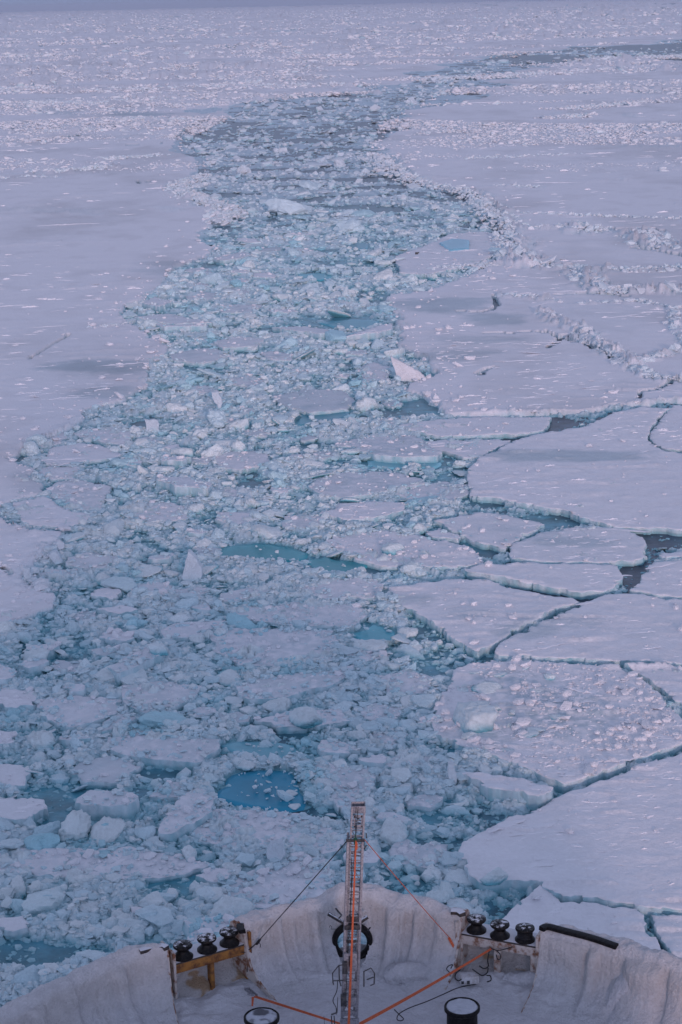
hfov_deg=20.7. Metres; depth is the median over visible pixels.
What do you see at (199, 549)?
ice floe
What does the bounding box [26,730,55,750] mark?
ice chunk
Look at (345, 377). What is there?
ice floe
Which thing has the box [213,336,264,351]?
ice floe
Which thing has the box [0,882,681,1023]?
icebreaker
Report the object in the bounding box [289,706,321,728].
ice chunk
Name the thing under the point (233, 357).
ice chunk
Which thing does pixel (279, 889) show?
ice floe
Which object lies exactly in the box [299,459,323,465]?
ice chunk
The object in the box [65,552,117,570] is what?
ice floe
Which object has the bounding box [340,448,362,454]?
ice chunk
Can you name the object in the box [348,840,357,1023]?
lashing strap
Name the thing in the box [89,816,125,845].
ice chunk
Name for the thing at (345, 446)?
ice floe
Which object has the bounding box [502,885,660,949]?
ice floe
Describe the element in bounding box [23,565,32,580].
ice shard
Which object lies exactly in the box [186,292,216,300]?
ice floe
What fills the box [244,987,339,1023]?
lashing strap
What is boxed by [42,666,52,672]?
ice chunk
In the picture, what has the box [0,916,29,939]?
ice floe
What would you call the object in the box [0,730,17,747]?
ice floe
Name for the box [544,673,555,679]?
ice chunk
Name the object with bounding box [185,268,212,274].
ice floe
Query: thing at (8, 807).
ice floe
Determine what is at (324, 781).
ice chunk
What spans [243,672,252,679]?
ice chunk
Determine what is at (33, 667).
ice floe
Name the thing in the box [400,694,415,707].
ice chunk
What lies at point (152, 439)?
ice floe
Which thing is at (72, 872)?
ice chunk
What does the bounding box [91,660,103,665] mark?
ice chunk
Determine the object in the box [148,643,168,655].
ice chunk
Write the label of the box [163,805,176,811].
ice chunk
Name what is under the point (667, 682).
ice floe
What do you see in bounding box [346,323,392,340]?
ice floe
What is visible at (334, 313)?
ice chunk
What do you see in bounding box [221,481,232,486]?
ice chunk
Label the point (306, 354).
ice chunk
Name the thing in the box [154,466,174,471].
ice chunk
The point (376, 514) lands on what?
ice floe
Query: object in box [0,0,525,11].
sky
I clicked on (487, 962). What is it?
power lead
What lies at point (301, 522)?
ice floe
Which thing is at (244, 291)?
ice floe
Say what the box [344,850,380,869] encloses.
ice floe
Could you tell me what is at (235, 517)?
ice floe
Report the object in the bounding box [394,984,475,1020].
deck cable
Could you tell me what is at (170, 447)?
ice floe
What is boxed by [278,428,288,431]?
ice chunk
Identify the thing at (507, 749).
ice chunk
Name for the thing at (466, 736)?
ice chunk
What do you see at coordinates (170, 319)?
ice floe
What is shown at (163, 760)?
ice floe
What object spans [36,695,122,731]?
ice floe
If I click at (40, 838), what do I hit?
brash blocks
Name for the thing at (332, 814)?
ice chunk
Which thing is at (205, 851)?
ice chunk
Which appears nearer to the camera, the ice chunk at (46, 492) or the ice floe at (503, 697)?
the ice floe at (503, 697)
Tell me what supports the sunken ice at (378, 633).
on the sea water
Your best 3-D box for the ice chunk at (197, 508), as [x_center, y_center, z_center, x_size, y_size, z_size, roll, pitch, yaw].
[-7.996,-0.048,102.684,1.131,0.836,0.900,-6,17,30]
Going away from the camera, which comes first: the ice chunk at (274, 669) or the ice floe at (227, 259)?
the ice chunk at (274, 669)
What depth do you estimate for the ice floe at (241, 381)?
136.93 m
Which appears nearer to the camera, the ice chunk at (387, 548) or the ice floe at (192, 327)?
the ice chunk at (387, 548)
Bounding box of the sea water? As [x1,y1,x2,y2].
[0,0,681,967]
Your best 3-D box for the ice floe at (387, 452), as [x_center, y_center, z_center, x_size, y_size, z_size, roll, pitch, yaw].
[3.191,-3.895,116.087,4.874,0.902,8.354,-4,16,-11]
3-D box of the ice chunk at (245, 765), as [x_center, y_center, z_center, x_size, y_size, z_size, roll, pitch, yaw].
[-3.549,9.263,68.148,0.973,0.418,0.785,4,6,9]
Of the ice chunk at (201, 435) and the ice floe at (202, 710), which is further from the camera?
the ice chunk at (201, 435)
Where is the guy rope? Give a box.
[242,842,345,971]
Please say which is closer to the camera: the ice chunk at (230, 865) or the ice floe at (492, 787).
the ice chunk at (230, 865)
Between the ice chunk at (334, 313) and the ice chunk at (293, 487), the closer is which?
the ice chunk at (293, 487)
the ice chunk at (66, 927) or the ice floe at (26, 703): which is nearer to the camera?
the ice chunk at (66, 927)
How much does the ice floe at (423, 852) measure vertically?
0.626 m
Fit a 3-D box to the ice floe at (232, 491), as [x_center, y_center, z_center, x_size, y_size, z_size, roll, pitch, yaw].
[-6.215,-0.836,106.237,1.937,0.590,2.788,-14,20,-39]
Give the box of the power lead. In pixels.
[479,951,489,968]
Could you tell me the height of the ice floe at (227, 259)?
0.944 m
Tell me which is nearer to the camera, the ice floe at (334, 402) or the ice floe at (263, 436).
the ice floe at (263, 436)
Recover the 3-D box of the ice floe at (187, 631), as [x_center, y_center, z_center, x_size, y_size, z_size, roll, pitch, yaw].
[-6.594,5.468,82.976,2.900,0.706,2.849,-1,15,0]
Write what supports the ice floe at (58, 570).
on the sea water
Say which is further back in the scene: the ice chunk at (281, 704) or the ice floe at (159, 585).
the ice floe at (159, 585)
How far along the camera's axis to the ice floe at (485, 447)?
115.33 m
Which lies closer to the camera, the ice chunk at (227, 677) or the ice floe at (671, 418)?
the ice chunk at (227, 677)
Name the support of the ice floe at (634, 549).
on the sea water
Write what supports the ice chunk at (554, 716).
on the ice floe at (503, 697)
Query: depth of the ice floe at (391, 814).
62.98 m
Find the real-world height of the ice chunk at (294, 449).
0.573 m
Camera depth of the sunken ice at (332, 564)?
92.56 m
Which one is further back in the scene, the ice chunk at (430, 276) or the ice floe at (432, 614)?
the ice chunk at (430, 276)
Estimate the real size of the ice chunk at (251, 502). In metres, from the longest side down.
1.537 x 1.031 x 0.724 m
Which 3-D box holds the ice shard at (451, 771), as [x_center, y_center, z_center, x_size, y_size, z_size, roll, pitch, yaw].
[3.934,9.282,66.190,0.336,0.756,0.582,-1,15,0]
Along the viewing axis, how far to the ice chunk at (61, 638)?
82.06 m
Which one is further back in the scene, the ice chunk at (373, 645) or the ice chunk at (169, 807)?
the ice chunk at (373, 645)
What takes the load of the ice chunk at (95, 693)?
on the sea water
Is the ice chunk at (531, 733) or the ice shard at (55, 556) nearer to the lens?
the ice chunk at (531, 733)
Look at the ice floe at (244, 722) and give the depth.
72.51 m
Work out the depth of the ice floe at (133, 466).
113.19 m
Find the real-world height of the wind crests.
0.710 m
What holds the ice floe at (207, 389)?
on the sea water
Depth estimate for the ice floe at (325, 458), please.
114.09 m
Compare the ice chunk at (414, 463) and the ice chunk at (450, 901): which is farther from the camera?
the ice chunk at (414, 463)
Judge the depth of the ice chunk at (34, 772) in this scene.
67.79 m
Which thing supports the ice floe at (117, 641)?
on the sea water
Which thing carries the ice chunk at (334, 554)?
on the ice floe at (461, 559)
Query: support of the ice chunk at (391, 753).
on the sea water
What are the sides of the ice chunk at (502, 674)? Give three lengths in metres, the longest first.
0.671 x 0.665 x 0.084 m
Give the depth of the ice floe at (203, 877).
59.32 m
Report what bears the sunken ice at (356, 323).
on the sea water
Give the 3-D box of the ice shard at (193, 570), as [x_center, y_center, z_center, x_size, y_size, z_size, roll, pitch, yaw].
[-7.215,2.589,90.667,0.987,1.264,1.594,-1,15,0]
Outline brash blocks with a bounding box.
[0,130,667,983]
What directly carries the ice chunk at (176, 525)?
on the sea water
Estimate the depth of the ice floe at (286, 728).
71.94 m
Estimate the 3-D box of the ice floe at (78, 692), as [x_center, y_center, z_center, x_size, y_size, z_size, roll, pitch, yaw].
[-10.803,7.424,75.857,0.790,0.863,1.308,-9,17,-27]
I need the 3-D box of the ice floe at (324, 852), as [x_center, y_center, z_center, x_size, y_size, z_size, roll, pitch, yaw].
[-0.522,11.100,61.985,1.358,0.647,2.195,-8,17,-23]
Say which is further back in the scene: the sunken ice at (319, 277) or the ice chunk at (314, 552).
the sunken ice at (319, 277)
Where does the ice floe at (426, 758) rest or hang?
on the sea water
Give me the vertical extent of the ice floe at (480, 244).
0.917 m
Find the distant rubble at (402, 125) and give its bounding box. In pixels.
[0,6,681,172]
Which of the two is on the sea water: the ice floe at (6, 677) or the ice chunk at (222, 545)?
the ice floe at (6, 677)
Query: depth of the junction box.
35.02 m
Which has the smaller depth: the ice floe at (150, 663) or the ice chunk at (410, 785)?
the ice chunk at (410, 785)
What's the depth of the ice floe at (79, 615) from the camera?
85.17 m
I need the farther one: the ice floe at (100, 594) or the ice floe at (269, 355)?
the ice floe at (269, 355)
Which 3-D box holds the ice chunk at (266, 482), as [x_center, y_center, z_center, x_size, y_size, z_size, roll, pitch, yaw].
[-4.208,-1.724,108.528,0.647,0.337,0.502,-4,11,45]
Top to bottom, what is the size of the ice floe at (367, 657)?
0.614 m
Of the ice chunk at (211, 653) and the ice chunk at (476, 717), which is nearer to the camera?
the ice chunk at (476, 717)
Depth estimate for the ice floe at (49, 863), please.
60.49 m
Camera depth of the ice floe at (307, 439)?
118.61 m
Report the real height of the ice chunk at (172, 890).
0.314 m
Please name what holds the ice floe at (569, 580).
on the sea water
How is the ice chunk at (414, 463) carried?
on the sea water
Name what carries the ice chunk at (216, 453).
on the sea water
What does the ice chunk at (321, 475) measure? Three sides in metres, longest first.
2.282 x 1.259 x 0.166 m
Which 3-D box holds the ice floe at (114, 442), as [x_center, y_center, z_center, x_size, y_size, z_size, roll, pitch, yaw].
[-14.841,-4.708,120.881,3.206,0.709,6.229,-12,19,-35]
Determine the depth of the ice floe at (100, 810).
64.10 m
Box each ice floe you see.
[0,664,18,684]
[0,687,36,710]
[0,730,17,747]
[0,764,31,790]
[0,797,48,826]
[0,846,215,883]
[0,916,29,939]
[13,496,89,530]
[18,659,49,675]
[26,644,59,660]
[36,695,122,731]
[39,465,80,482]
[40,568,77,575]
[41,432,67,448]
[43,443,121,466]
[50,478,111,511]
[51,659,79,673]
[58,733,90,747]
[62,684,86,696]
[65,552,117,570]
[65,611,95,621]
[71,756,141,788]
[73,427,131,445]
[74,788,139,820]
[90,587,121,601]
[90,645,117,659]
[96,605,138,617]
[99,632,135,645]
[101,712,136,733]
[106,730,220,771]
[107,645,164,686]
[121,681,201,715]
[126,458,142,468]
[129,581,171,595]
[131,501,187,522]
[134,314,213,327]
[134,436,158,443]
[142,296,172,313]
[147,553,177,565]
[149,782,189,801]
[156,323,208,332]
[156,476,211,496]
[157,788,217,841]
[158,456,191,468]
[160,620,226,642]
[162,444,178,450]
[168,347,230,366]
[174,587,209,597]
[182,916,229,943]
[184,529,208,537]
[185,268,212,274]
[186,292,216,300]
[191,547,221,554]
[191,604,210,613]
[192,385,217,393]
[192,456,211,465]
[192,707,215,716]
[194,809,332,854]
[195,868,231,884]
[210,628,338,668]
[211,451,269,474]
[213,252,250,264]
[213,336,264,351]
[214,512,258,525]
[215,488,237,496]
[217,712,250,726]
[219,588,271,604]
[220,304,261,314]
[222,287,249,293]
[223,854,335,908]
[227,602,367,629]
[230,269,250,274]
[230,278,248,282]
[231,375,263,388]
[235,665,354,705]
[236,238,260,243]
[238,408,254,413]
[244,429,270,438]
[252,272,276,279]
[253,709,350,733]
[260,247,281,251]
[260,351,292,362]
[267,309,298,315]
[269,487,293,495]
[270,389,354,415]
[271,326,338,339]
[281,516,320,529]
[289,454,302,458]
[293,233,313,236]
[300,435,317,444]
[302,578,384,601]
[306,828,344,857]
[308,471,424,501]
[310,451,333,461]
[313,762,334,768]
[317,739,360,759]
[319,501,405,523]
[324,767,376,819]
[325,530,483,571]
[334,374,349,379]
[335,442,350,448]
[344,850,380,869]
[345,349,373,356]
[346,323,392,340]
[346,650,390,663]
[348,816,378,827]
[350,434,442,463]
[356,362,390,380]
[358,703,401,720]
[359,755,386,767]
[369,733,408,744]
[376,812,413,824]
[381,402,402,409]
[382,670,431,694]
[386,756,429,768]
[388,579,579,660]
[388,839,447,873]
[394,481,469,500]
[395,232,500,278]
[399,416,551,439]
[404,794,442,812]
[417,720,439,727]
[425,528,460,543]
[427,439,510,460]
[431,660,681,793]
[433,512,544,553]
[456,772,553,811]
[458,753,681,917]
[462,562,622,599]
[466,406,681,536]
[493,593,681,667]
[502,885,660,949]
[509,527,647,565]
[623,661,681,704]
[629,560,681,598]
[649,405,681,452]
[649,915,681,957]
[658,551,681,559]
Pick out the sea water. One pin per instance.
(54, 954)
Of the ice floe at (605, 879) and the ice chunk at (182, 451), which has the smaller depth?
the ice floe at (605, 879)
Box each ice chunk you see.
[10,875,27,898]
[22,648,49,659]
[25,770,38,773]
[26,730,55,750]
[37,490,51,494]
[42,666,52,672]
[44,638,55,644]
[47,645,65,654]
[56,637,68,640]
[58,809,91,841]
[58,923,70,933]
[59,755,75,764]
[64,532,85,543]
[65,868,82,883]
[79,901,99,912]
[83,436,91,442]
[87,689,99,697]
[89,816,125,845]
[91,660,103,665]
[91,666,114,682]
[94,572,109,585]
[100,742,110,749]
[103,928,113,935]
[137,891,165,905]
[138,564,162,576]
[138,628,154,635]
[146,327,159,330]
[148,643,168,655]
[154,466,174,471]
[163,570,178,576]
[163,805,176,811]
[167,888,178,902]
[170,447,194,456]
[172,522,187,530]
[181,845,196,861]
[184,389,195,395]
[187,503,206,514]
[188,634,204,645]
[196,431,207,438]
[200,693,215,699]
[202,564,218,574]
[202,850,212,853]
[203,449,221,456]
[204,651,214,657]
[207,895,254,916]
[210,439,235,445]
[213,627,226,635]
[216,669,240,686]
[218,542,226,547]
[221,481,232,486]
[221,862,241,870]
[224,418,248,429]
[228,356,242,359]
[231,439,246,451]
[231,759,255,771]
[234,574,247,577]
[237,563,258,574]
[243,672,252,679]
[244,496,259,508]
[248,524,282,539]
[260,697,291,711]
[262,479,274,484]
[269,666,279,671]
[272,293,287,301]
[272,418,281,424]
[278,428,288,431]
[286,790,297,795]
[287,446,300,453]
[288,803,300,809]
[289,485,299,489]
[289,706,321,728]
[294,349,314,359]
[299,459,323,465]
[307,296,317,300]
[307,472,334,478]
[310,550,317,555]
[313,777,332,787]
[322,755,332,760]
[325,813,336,816]
[326,550,342,557]
[328,310,351,316]
[329,291,341,296]
[332,348,347,354]
[332,418,351,425]
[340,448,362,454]
[340,498,361,502]
[343,842,360,852]
[345,340,357,347]
[347,730,366,740]
[352,639,387,651]
[355,397,379,412]
[358,297,370,304]
[377,659,391,663]
[378,817,408,846]
[380,542,404,554]
[384,347,405,356]
[387,751,395,755]
[390,634,411,643]
[397,627,417,638]
[399,783,413,792]
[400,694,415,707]
[408,462,421,469]
[410,875,419,881]
[412,643,422,651]
[413,522,427,534]
[418,279,426,283]
[427,273,437,279]
[446,898,477,906]
[453,701,498,732]
[461,732,478,739]
[471,681,502,693]
[480,867,507,885]
[492,672,506,676]
[501,748,513,751]
[508,710,514,715]
[523,730,538,737]
[526,727,545,731]
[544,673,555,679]
[548,714,566,719]
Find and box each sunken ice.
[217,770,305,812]
[221,543,308,561]
[221,741,295,757]
[294,411,350,425]
[298,273,331,281]
[308,557,367,571]
[319,319,378,328]
[346,243,368,249]
[352,624,394,639]
[367,460,441,469]
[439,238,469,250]
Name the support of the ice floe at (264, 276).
on the sea water
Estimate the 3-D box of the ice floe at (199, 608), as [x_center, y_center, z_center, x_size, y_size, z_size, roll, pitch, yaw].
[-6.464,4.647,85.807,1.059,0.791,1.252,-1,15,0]
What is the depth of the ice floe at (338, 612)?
84.53 m
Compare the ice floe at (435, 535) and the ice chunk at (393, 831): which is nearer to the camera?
the ice chunk at (393, 831)
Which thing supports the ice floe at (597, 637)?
on the sea water
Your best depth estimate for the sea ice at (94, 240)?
250.84 m
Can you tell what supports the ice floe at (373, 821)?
on the sea water
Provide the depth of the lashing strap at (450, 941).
34.21 m
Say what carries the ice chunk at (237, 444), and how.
on the ice floe at (236, 465)
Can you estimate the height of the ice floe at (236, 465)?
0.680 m
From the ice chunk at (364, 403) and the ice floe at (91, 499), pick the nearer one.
the ice floe at (91, 499)
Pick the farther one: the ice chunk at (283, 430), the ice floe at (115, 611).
the ice chunk at (283, 430)
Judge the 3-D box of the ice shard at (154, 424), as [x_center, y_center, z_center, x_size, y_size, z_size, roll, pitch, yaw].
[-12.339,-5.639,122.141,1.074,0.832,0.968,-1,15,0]
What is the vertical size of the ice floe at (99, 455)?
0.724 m
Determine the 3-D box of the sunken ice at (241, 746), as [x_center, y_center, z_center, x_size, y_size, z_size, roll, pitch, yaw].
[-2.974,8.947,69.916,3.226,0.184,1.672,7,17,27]
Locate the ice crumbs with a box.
[0,96,681,945]
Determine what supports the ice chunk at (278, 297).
on the slush ice at (248, 831)
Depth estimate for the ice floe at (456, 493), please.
105.39 m
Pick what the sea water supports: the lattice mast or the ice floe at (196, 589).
the ice floe at (196, 589)
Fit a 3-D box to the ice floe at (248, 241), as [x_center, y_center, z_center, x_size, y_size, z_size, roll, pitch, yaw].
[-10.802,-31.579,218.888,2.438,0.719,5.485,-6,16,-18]
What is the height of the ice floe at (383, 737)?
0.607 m
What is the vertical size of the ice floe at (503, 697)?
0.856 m
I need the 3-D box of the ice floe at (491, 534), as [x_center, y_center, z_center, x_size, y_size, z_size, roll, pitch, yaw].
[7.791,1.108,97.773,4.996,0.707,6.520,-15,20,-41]
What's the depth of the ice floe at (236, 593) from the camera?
87.43 m
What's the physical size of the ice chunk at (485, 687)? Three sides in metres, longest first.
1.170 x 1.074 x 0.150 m
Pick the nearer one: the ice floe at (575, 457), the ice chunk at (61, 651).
the ice chunk at (61, 651)
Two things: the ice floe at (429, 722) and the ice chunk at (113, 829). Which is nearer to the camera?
the ice chunk at (113, 829)
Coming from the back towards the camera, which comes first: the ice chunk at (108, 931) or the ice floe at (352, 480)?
the ice floe at (352, 480)
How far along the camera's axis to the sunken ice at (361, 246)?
212.91 m
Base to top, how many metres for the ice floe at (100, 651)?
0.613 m
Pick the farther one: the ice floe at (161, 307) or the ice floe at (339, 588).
the ice floe at (161, 307)
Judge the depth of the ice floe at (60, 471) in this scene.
111.74 m
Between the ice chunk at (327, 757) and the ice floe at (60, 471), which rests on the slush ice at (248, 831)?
the ice chunk at (327, 757)
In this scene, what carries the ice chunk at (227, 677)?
on the sea water
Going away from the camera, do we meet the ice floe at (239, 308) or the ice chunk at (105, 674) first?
the ice chunk at (105, 674)
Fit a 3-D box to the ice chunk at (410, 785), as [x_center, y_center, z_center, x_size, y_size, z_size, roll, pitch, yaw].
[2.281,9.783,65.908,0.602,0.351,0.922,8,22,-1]
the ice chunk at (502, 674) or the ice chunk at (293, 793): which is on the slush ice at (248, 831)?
the ice chunk at (293, 793)
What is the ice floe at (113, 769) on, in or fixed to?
on the sea water
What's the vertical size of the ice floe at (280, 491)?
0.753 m
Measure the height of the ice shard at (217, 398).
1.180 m
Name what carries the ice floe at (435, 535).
on the sea water
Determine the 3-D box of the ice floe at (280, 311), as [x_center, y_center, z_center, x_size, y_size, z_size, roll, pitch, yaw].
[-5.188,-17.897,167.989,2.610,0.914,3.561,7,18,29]
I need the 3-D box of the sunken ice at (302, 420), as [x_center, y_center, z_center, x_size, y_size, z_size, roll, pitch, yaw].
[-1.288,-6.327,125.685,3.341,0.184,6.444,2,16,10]
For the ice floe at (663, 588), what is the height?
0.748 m
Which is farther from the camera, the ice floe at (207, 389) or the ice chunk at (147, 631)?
the ice floe at (207, 389)
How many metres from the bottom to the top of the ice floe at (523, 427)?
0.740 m
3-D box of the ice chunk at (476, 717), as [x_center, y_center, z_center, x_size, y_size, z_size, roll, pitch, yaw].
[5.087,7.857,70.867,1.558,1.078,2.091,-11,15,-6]
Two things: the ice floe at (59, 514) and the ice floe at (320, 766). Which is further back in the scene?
the ice floe at (59, 514)
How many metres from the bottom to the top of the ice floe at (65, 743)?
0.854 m
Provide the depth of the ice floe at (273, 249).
210.43 m
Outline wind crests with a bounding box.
[0,95,681,916]
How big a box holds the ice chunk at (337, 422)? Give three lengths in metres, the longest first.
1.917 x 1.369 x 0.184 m
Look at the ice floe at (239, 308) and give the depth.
170.15 m
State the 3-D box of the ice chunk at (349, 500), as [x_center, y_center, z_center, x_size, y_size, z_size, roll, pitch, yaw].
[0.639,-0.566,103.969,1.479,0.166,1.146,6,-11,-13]
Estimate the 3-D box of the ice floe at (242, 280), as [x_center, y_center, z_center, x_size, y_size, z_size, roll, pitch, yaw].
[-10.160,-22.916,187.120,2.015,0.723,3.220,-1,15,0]
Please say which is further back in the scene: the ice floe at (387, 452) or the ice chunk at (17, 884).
the ice floe at (387, 452)
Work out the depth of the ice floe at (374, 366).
139.88 m
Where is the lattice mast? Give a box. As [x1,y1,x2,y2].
[324,801,374,1023]
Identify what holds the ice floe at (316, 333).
on the sea water
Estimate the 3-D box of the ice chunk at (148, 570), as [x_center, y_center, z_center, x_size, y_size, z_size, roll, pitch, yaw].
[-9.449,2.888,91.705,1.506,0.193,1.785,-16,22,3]
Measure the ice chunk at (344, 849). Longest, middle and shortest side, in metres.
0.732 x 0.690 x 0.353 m
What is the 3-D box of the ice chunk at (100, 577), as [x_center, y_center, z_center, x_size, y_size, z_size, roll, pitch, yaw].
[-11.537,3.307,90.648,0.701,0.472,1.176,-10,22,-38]
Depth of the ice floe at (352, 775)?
66.23 m
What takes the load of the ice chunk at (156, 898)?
on the sea water
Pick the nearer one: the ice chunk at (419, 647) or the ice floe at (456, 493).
the ice chunk at (419, 647)
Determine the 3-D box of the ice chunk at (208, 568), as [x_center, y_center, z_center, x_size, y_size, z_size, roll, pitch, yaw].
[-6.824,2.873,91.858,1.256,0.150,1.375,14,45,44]
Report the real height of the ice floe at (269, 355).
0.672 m
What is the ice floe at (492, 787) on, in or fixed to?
on the sea water
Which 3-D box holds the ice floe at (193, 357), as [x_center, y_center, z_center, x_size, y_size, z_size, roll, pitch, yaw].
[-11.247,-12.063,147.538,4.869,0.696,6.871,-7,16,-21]
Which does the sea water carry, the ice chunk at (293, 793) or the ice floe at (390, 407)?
the ice floe at (390, 407)
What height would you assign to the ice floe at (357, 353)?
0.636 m
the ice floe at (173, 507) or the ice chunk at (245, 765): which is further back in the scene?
the ice floe at (173, 507)
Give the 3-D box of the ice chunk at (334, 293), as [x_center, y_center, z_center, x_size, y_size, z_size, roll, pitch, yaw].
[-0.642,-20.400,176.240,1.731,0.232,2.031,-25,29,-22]
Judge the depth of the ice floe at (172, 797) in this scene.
65.62 m
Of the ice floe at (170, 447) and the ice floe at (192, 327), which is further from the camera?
the ice floe at (192, 327)
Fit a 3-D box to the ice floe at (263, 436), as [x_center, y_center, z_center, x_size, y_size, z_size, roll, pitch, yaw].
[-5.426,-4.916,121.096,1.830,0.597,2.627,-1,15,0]
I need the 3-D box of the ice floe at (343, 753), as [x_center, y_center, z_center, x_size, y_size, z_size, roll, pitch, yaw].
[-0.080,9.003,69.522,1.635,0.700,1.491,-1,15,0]
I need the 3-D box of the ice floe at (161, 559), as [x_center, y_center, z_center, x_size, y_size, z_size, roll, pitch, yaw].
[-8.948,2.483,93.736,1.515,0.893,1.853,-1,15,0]
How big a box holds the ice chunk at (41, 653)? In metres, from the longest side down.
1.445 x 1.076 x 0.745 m
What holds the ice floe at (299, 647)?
on the sea water
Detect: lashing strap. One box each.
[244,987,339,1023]
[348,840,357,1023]
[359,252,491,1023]
[365,840,453,947]
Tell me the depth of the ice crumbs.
74.37 m
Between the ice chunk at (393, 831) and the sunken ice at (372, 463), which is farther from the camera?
the sunken ice at (372, 463)
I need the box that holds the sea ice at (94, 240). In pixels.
[0,0,681,621]
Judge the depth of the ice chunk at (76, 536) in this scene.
97.52 m
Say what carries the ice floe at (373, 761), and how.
on the sea water
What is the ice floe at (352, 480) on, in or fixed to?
on the sea water
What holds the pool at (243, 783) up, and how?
on the sea water
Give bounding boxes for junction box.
[459,971,478,984]
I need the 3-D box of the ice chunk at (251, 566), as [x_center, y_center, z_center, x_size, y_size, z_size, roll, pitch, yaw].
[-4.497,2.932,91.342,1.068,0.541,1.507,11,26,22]
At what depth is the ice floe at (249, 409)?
127.78 m
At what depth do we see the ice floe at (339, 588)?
88.21 m
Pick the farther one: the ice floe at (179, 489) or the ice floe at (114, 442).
the ice floe at (114, 442)
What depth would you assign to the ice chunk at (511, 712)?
71.82 m
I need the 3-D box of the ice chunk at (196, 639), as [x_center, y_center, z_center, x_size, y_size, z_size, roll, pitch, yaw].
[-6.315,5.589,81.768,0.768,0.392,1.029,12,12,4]
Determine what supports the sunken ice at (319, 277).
on the sea water
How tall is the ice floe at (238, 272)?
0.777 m
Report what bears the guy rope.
attached to the lattice mast
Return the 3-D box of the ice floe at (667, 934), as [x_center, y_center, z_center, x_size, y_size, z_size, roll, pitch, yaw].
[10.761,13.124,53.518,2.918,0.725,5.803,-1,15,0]
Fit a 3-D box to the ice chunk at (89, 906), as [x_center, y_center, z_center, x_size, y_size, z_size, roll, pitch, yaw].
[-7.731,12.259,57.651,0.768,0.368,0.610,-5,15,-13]
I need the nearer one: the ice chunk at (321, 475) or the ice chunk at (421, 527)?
the ice chunk at (421, 527)
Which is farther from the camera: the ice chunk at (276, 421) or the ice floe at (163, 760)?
the ice chunk at (276, 421)
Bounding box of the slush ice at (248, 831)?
[0,47,681,1006]
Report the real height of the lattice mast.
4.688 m
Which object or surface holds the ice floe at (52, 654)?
on the sea water
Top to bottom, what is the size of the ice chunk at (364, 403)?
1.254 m
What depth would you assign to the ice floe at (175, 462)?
112.80 m
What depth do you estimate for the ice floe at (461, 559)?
93.77 m
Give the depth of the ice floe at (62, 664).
78.75 m
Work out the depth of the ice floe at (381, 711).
72.86 m
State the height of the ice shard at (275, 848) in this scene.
0.644 m
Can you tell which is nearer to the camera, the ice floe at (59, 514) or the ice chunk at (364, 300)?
the ice floe at (59, 514)
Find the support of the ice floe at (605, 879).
on the sea water
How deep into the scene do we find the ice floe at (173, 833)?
63.39 m
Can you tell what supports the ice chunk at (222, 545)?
on the slush ice at (248, 831)
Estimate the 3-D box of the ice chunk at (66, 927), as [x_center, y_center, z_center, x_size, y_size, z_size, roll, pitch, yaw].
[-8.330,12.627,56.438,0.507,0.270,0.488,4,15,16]
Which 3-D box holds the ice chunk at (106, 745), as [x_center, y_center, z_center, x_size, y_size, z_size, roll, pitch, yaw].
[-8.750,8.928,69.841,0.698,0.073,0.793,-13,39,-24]
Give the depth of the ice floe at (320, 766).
67.90 m
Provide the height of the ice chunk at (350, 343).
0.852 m
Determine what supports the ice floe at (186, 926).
on the sea water
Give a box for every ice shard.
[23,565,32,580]
[49,549,62,564]
[144,419,159,431]
[182,549,202,581]
[211,391,222,408]
[266,839,285,861]
[390,355,426,381]
[447,761,456,785]
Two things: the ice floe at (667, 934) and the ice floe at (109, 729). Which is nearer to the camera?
the ice floe at (667, 934)
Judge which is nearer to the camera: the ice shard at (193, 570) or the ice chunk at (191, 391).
the ice shard at (193, 570)
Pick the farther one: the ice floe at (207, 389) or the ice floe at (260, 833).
the ice floe at (207, 389)
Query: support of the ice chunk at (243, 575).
on the sea water
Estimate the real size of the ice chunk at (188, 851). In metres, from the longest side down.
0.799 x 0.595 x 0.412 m
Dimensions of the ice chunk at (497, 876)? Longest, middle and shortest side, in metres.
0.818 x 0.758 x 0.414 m
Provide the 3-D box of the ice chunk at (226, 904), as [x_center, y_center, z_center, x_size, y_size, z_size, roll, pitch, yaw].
[-3.446,12.206,57.193,1.448,0.678,1.414,-18,20,-17]
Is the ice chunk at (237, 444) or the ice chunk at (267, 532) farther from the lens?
the ice chunk at (237, 444)
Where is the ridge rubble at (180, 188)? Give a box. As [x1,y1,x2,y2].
[0,54,681,591]
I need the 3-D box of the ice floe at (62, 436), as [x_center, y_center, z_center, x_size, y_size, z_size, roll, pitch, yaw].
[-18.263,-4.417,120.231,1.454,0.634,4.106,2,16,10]
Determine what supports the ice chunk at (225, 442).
on the sea water
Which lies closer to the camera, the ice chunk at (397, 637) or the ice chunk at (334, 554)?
the ice chunk at (397, 637)
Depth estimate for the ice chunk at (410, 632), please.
81.92 m

